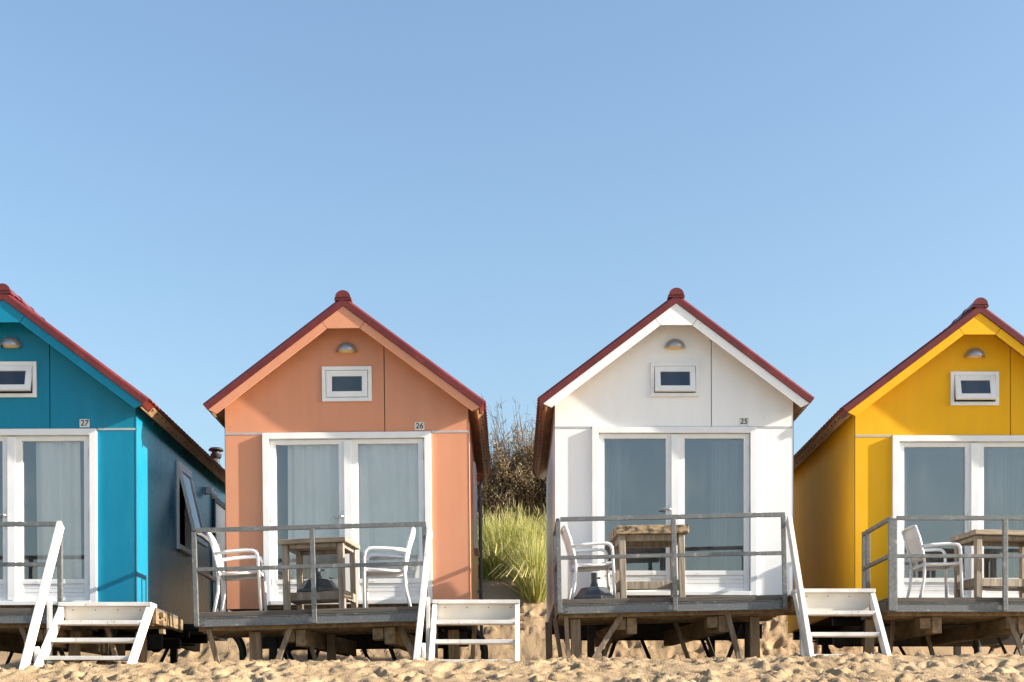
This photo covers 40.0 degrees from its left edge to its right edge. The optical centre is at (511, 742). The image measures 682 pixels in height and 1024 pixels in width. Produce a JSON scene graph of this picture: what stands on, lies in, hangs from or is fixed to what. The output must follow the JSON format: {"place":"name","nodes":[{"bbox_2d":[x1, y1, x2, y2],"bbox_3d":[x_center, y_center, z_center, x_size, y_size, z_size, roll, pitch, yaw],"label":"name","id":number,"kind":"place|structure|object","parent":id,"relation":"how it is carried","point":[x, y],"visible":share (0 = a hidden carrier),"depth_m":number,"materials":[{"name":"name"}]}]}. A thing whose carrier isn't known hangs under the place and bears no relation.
{"place":"outdoors","nodes":[
{"label":"outdoors","id":0,"kind":"place"},
{"bbox_2d":[122,600,895,661],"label":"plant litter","id":1,"kind":"object","parent":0,"point":[553,649],"visible":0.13,"depth_m":23.31,"materials":[{"name":"brown plant"}]},
{"bbox_2d":[0,576,1023,681],"bbox_3d":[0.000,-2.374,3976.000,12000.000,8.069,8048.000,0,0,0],"label":"sand","id":2,"kind":"structure","parent":0,"point":[778,660],"depth_m":14.22,"materials":[{"name":"beige sand"}]},
{"bbox_2d":[19,521,156,669],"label":"wooden steps","id":3,"kind":"structure","parent":2,"relation":"on","point":[139,614],"depth_m":14.80,"materials":[{"name":"white paint"}]},
{"bbox_2d":[0,522,182,662],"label":"wooden deck","id":4,"kind":"structure","parent":2,"relation":"on","point":[14,622],"depth_m":15.62,"materials":[{"name":"grey wood"}]},
{"bbox_2d":[0,283,227,664],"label":"beach hut","id":5,"kind":"object","parent":2,"relation":"on","point":[121,479],"visible":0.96,"depth_m":16.60,"materials":[{"name":"teal paint"}]},
{"bbox_2d":[0,436,11,600],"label":"door","id":6,"kind":"structure","parent":5,"relation":"in","point":[3,582],"depth_m":16.60,"materials":[{"name":"white paint"}]},
{"bbox_2d":[0,361,36,397],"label":"window","id":7,"kind":"structure","parent":5,"relation":"in","point":[18,379],"depth_m":16.57,"materials":[{"name":"white paint"}]},
{"bbox_2d":[7,436,89,600],"bbox_3d":[-5.457,-2.637,16.614,0.965,1.940,0.083,0,0,0],"label":"door","id":8,"kind":"structure","parent":5,"relation":"in","point":[19,588],"depth_m":16.60,"materials":[{"name":"white paint"}]},
{"bbox_2d":[176,461,207,556],"bbox_3d":[-4.336,-3.140,19.015,0.323,1.170,0.830,0,0,0],"label":"side window","id":9,"kind":"structure","parent":5,"relation":"in","point":[193,520],"depth_m":18.99,"materials":[{"name":"white paint"}]},
{"bbox_2d":[216,503,225,638],"bbox_3d":[-4.424,-2.583,21.325,0.019,1.975,0.780,0,0,0],"label":"side door","id":10,"kind":"structure","parent":5,"relation":"in","point":[220,512],"depth_m":21.41,"materials":[{"name":"white paint"}]},
{"bbox_2d":[183,290,491,660],"bbox_3d":[-2.243,-3.086,19.255,3.893,4.564,5.060,-1,0,0],"label":"beach hut","id":11,"kind":"object","parent":2,"relation":"on","point":[342,409],"visible":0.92,"depth_m":17.00,"materials":[{"name":"orange paint"}]},
{"bbox_2d":[270,439,345,600],"bbox_3d":[-2.451,-2.680,16.991,0.926,1.940,0.128,-1,0,0],"label":"door","id":12,"kind":"structure","parent":11,"relation":"in","point":[276,585],"depth_m":17.00,"materials":[{"name":"white paint"}]},
{"bbox_2d":[322,366,371,401],"bbox_3d":[-1.992,-4.320,17.020,0.604,0.426,0.100,0,0,0],"label":"window","id":13,"kind":"structure","parent":11,"relation":"in","point":[339,383],"depth_m":16.98,"materials":[{"name":"white paint"}]},
{"bbox_2d":[344,439,424,599],"bbox_3d":[-1.537,-2.690,17.014,0.965,1.940,0.083,-1,0,0],"label":"door","id":14,"kind":"structure","parent":11,"relation":"in","point":[391,588],"depth_m":17.00,"materials":[{"name":"white paint"}]},
{"bbox_2d":[473,462,479,555],"bbox_3d":[-0.521,-3.200,19.415,0.120,1.170,0.830,-1,0,0],"label":"side window","id":15,"kind":"structure","parent":11,"relation":"in","point":[476,549],"depth_m":19.03,"materials":[{"name":"white paint"}]},
{"bbox_2d":[191,522,523,661],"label":"wooden deck","id":16,"kind":"structure","parent":2,"relation":"on","point":[314,628],"depth_m":15.70,"materials":[{"name":"grey wood"}]},
{"bbox_2d":[206,533,266,611],"bbox_3d":[-3.128,-1.920,15.997,0.615,0.932,0.591,-2,0,-4],"label":"garden chair","id":17,"kind":"object","parent":16,"relation":"on","point":[259,575],"visible":0.99,"depth_m":15.80,"materials":[{"name":"white plastic"}]},
{"bbox_2d":[297,568,337,591],"bbox_3d":[-2.259,-1.896,16.420,0.465,0.338,0.465,0,0,12],"label":"parasol base","id":18,"kind":"object","parent":16,"relation":"on","point":[324,585],"visible":0.65,"depth_m":16.26,"materials":[{"name":"grey plastic"}]},
{"bbox_2d":[277,537,359,609],"bbox_3d":[-2.233,-1.907,16.417,0.800,0.848,0.734,-2,0,7],"label":"wooden table","id":19,"kind":"object","parent":16,"relation":"on","point":[340,547],"visible":0.9,"depth_m":16.18,"materials":[{"name":"brown wood"}]},
{"bbox_2d":[363,527,415,607],"bbox_3d":[-1.400,-1.969,16.122,0.615,0.932,0.591,-2,0,-3],"label":"garden chair","id":20,"kind":"object","parent":16,"relation":"on","point":[373,572],"visible":0.92,"depth_m":15.86,"materials":[{"name":"white plastic"}]},
{"bbox_2d":[413,527,519,661],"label":"wooden steps","id":21,"kind":"structure","parent":2,"relation":"on","point":[475,612],"depth_m":15.20,"materials":[{"name":"white paint"}]},
{"bbox_2d":[477,414,532,529],"bbox_3d":[-0.588,-4.907,27.137,2.253,2.519,2.043,0,0,0],"label":"shrub","id":22,"kind":"object","parent":2,"relation":"on","point":[496,494],"visible":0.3,"depth_m":26.58,"materials":[{"name":"brown plant"}]},
{"bbox_2d":[477,504,532,578],"bbox_3d":[-0.481,-3.623,25.849,1.976,1.463,1.998,0,0,0],"label":"grass clump","id":23,"kind":"object","parent":2,"relation":"on","point":[489,535],"visible":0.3,"depth_m":25.51,"materials":[{"name":"green plant"}]},
{"bbox_2d":[477,503,540,580],"bbox_3d":[-0.235,-3.602,25.703,2.200,1.518,2.325,0,0,0],"label":"grass clump","id":24,"kind":"object","parent":2,"relation":"on","point":[498,574],"visible":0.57,"depth_m":25.36,"materials":[{"name":"green plant"}]},
{"bbox_2d":[478,498,545,549],"bbox_3d":[0.012,-3.835,26.131,2.057,1.478,2.125,0,0,0],"label":"grass clump","id":25,"kind":"object","parent":2,"relation":"on","point":[512,520],"visible":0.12,"depth_m":25.99,"materials":[{"name":"green plant"}]},
{"bbox_2d":[482,504,545,578],"bbox_3d":[0.234,-3.590,25.640,2.258,1.530,2.075,0,0,0],"label":"grass clump","id":26,"kind":"object","parent":2,"relation":"on","point":[528,539],"visible":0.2,"depth_m":25.35,"materials":[{"name":"green plant"}]},
{"bbox_2d":[477,386,551,528],"bbox_3d":[0.352,-5.360,27.427,2.358,3.008,2.521,0,0,0],"label":"shrub","id":27,"kind":"object","parent":2,"relation":"on","point":[534,494],"visible":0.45,"depth_m":26.79,"materials":[{"name":"brown plant"}]},
{"bbox_2d":[493,519,545,602],"bbox_3d":[0.410,-3.151,24.791,1.654,1.568,1.677,0,0,0],"label":"grass clump","id":28,"kind":"object","parent":2,"relation":"on","point":[530,571],"visible":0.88,"depth_m":24.56,"materials":[{"name":"green plant"}]},
{"bbox_2d":[518,497,545,547],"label":"grass clump","id":29,"kind":"object","parent":2,"relation":"on","point":[542,523],"visible":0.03,"depth_m":25.72,"materials":[{"name":"green plant"}]},
{"bbox_2d":[523,418,545,514],"bbox_3d":[1.200,-5.147,27.204,2.311,2.658,2.324,0,0,0],"label":"shrub","id":30,"kind":"object","parent":2,"relation":"on","point":[542,483],"visible":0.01,"depth_m":26.98,"materials":[{"name":"brown plant"}]},
{"bbox_2d":[532,288,814,658],"bbox_3d":[1.999,-3.195,19.615,3.384,4.640,5.060,0,0,0],"label":"beach hut","id":31,"kind":"object","parent":2,"relation":"on","point":[675,403],"visible":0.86,"depth_m":17.36,"materials":[{"name":"white paint"}]},
{"bbox_2d":[598,434,670,590],"bbox_3d":[1.532,-2.830,17.351,0.926,1.940,0.128,0,0,0],"label":"door","id":32,"kind":"structure","parent":31,"relation":"in","point":[630,575],"depth_m":17.36,"materials":[{"name":"white paint"}]},
{"bbox_2d":[650,362,698,396],"bbox_3d":[2.008,-4.465,17.483,0.600,0.420,0.394,0,0,0],"label":"window","id":33,"kind":"structure","parent":31,"relation":"in","point":[668,379],"depth_m":17.33,"materials":[{"name":"white paint"}]},
{"bbox_2d":[671,434,749,590],"bbox_3d":[2.446,-2.830,17.373,0.965,1.940,0.083,0,0,0],"label":"door","id":34,"kind":"structure","parent":31,"relation":"in","point":[725,580],"depth_m":17.36,"materials":[{"name":"white paint"}]},
{"bbox_2d":[545,512,872,659],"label":"wooden deck","id":35,"kind":"structure","parent":2,"relation":"on","point":[707,616],"depth_m":16.06,"materials":[{"name":"grey wood"}]},
{"bbox_2d":[560,525,615,598],"bbox_3d":[0.886,-2.083,16.548,0.597,0.905,0.574,-1,0,-3],"label":"garden chair","id":36,"kind":"object","parent":35,"relation":"on","point":[607,565],"visible":0.9,"depth_m":16.47,"materials":[{"name":"white plastic"}]},
{"bbox_2d":[574,573,613,598],"bbox_3d":[0.959,-1.798,16.360,0.465,0.336,0.465,0,0,7],"label":"parasol base","id":37,"kind":"object","parent":35,"relation":"on","point":[594,590],"visible":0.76,"depth_m":16.20,"materials":[{"name":"grey plastic"}]},
{"bbox_2d":[609,524,688,597],"bbox_3d":[1.621,-2.087,16.657,0.849,0.873,0.694,-1,0,-3],"label":"wooden table","id":38,"kind":"object","parent":35,"relation":"on","point":[622,538],"visible":0.76,"depth_m":16.37,"materials":[{"name":"brown wood"}]},
{"bbox_2d":[786,516,891,656],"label":"wooden steps","id":39,"kind":"structure","parent":2,"relation":"on","point":[832,602],"depth_m":15.63,"materials":[{"name":"white paint"}]},
{"bbox_2d":[788,297,1023,655],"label":"beach hut","id":40,"kind":"object","parent":2,"relation":"on","point":[934,426],"visible":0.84,"depth_m":17.50,"materials":[{"name":"yellow paint"}]},
{"bbox_2d":[899,442,972,596],"bbox_3d":[5.268,-2.755,17.491,0.926,1.940,0.128,0,0,0],"label":"door","id":41,"kind":"structure","parent":40,"relation":"in","point":[933,587],"depth_m":17.50,"materials":[{"name":"white paint"}]},
{"bbox_2d":[950,371,998,405],"bbox_3d":[5.745,-4.390,17.610,0.600,0.420,0.420,0,0,0],"label":"window","id":42,"kind":"structure","parent":40,"relation":"in","point":[967,388],"depth_m":17.47,"materials":[{"name":"white paint"}]},
{"bbox_2d":[971,442,1023,596],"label":"door","id":43,"kind":"structure","parent":40,"relation":"in","point":[977,448],"depth_m":17.50,"materials":[{"name":"white paint"}]},
{"bbox_2d":[861,516,1023,655],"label":"wooden deck","id":44,"kind":"structure","parent":2,"relation":"on","point":[924,619],"depth_m":16.30,"materials":[{"name":"grey wood"}]},
{"bbox_2d":[901,525,962,596],"bbox_3d":[4.947,-2.100,16.619,0.579,0.878,0.557,0,0,-2],"label":"garden chair","id":45,"kind":"object","parent":44,"relation":"on","point":[912,541],"visible":0.86,"depth_m":16.57,"materials":[{"name":"white plastic"}]},
{"bbox_2d":[950,529,1023,596],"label":"wooden table","id":46,"kind":"object","parent":44,"relation":"on","point":[977,539],"visible":0.74,"depth_m":16.49,"materials":[{"name":"brown wood"}]},
{"bbox_2d":[0,0,1023,468],"label":"sky","id":47,"kind":"structure","parent":0,"point":[507,188],"materials":[{"name":"blue"}]}
]}

